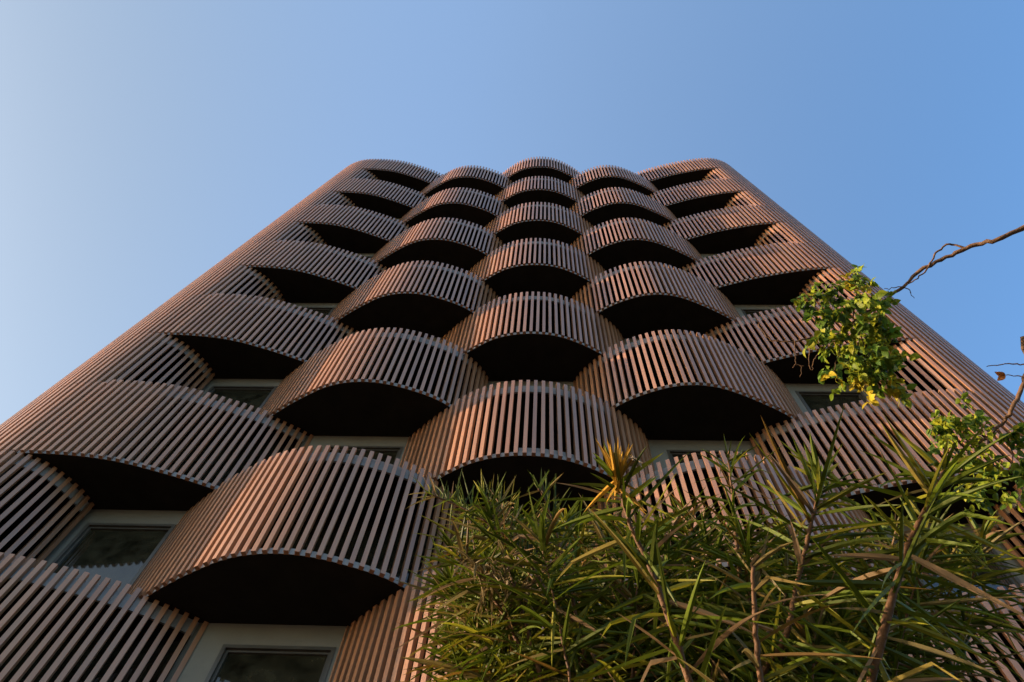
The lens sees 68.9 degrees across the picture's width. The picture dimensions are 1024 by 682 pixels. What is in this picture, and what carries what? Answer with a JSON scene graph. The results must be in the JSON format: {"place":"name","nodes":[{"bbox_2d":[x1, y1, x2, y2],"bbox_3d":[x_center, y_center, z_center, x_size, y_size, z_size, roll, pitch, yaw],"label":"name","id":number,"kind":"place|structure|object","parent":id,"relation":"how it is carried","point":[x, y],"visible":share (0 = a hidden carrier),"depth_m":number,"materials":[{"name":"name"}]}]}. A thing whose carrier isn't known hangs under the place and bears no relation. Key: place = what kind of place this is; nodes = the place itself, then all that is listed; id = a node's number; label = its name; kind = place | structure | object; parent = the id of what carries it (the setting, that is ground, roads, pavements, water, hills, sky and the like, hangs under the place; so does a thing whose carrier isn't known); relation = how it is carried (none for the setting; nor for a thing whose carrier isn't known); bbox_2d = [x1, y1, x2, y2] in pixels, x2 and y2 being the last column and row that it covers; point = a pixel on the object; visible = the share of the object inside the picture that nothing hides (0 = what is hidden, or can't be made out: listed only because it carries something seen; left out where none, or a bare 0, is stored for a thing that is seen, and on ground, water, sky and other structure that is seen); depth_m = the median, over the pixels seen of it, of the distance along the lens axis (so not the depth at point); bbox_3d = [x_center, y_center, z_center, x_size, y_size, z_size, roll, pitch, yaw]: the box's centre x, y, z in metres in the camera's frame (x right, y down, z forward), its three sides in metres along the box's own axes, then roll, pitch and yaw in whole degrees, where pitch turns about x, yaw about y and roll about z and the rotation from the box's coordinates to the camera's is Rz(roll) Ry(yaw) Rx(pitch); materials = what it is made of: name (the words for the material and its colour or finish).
{"place":"outdoors","nodes":[
{"label":"outdoors","id":0,"kind":"place"},
{"bbox_2d":[0,157,1023,681],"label":"apartment tower","id":1,"kind":"structure","parent":0,"point":[214,473],"depth_m":18.89,"materials":[{"name":"wood"}]},
{"bbox_2d":[45,523,176,590],"bbox_3d":[-8.295,4.508,15.085,1.970,2.480,0.128,0,-67,3],"label":"window","id":2,"kind":"structure","parent":1,"relation":"in","point":[121,552],"depth_m":15.50,"materials":[{"name":"glass"}]},
{"bbox_2d":[203,386,276,411],"bbox_3d":[-8.012,1.889,21.136,1.970,2.480,0.128,0,-67,3],"label":"window","id":3,"kind":"structure","parent":1,"relation":"in","point":[256,396],"depth_m":21.95,"materials":[{"name":"glass"}]},
{"bbox_2d":[204,644,335,681],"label":"window","id":4,"kind":"structure","parent":1,"relation":"in","point":[233,663],"depth_m":12.71,"materials":[{"name":"glass"}]},
{"bbox_2d":[289,307,334,317],"bbox_3d":[-7.729,-0.730,27.188,1.970,2.480,0.128,0,-67,3],"label":"window","id":5,"kind":"structure","parent":1,"relation":"in","point":[325,310],"depth_m":28.20,"materials":[{"name":"glass"}]},
{"bbox_2d":[330,446,402,464],"bbox_3d":[-3.807,3.226,17.919,1.990,2.480,0.128,0,-67,3],"label":"window","id":6,"kind":"structure","parent":1,"relation":"in","point":[395,452],"depth_m":18.93,"materials":[{"name":"glass"}]},
{"bbox_2d":[478,534,572,562],"bbox_3d":[0.237,4.561,14.709,1.950,2.480,0.128,0,-67,3],"label":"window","id":7,"kind":"structure","parent":1,"relation":"in","point":[530,546],"depth_m":15.42,"materials":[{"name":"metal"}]},
{"bbox_2d":[667,450,746,465],"bbox_3d":[4.794,3.279,17.540,1.950,2.480,0.128,0,-67,3],"label":"window","id":8,"kind":"structure","parent":1,"relation":"in","point":[671,453],"depth_m":18.58,"materials":[{"name":"glass"}]},
{"bbox_2d":[741,309,788,318],"bbox_3d":[9.335,-0.624,26.435,1.870,2.480,0.128,0,-67,3],"label":"window","id":9,"kind":"structure","parent":1,"relation":"in","point":[745,311],"depth_m":27.49,"materials":[{"name":"glass"}]},
{"bbox_2d":[795,391,867,416],"bbox_3d":[9.052,1.995,20.384,1.870,2.480,0.128,0,-67,3],"label":"window","id":10,"kind":"structure","parent":1,"relation":"in","point":[812,400],"depth_m":21.21,"materials":[{"name":"glass"}]},
{"bbox_2d":[892,537,1023,597],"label":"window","id":11,"kind":"structure","parent":1,"relation":"in","point":[1015,580],"depth_m":14.44,"materials":[{"name":"glass"}]},
{"bbox_2d":[0,0,1023,424],"label":"sky","id":12,"kind":"structure","parent":0,"point":[143,143],"materials":[{"name":"blue"}]},
{"label":"ground","id":13,"kind":"structure","parent":0,"visible":0},
{"bbox_2d":[390,404,1023,681],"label":"cane shrub","id":14,"kind":"object","parent":13,"relation":"on","point":[743,636],"visible":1,"depth_m":3.69,"materials":[{"name":"green plant"}]},
{"bbox_2d":[758,225,1023,520],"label":"overhanging tree","id":15,"kind":"object","parent":13,"relation":"on","point":[879,330],"visible":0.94,"depth_m":4.99,"materials":[{"name":"green plant"}]}
]}

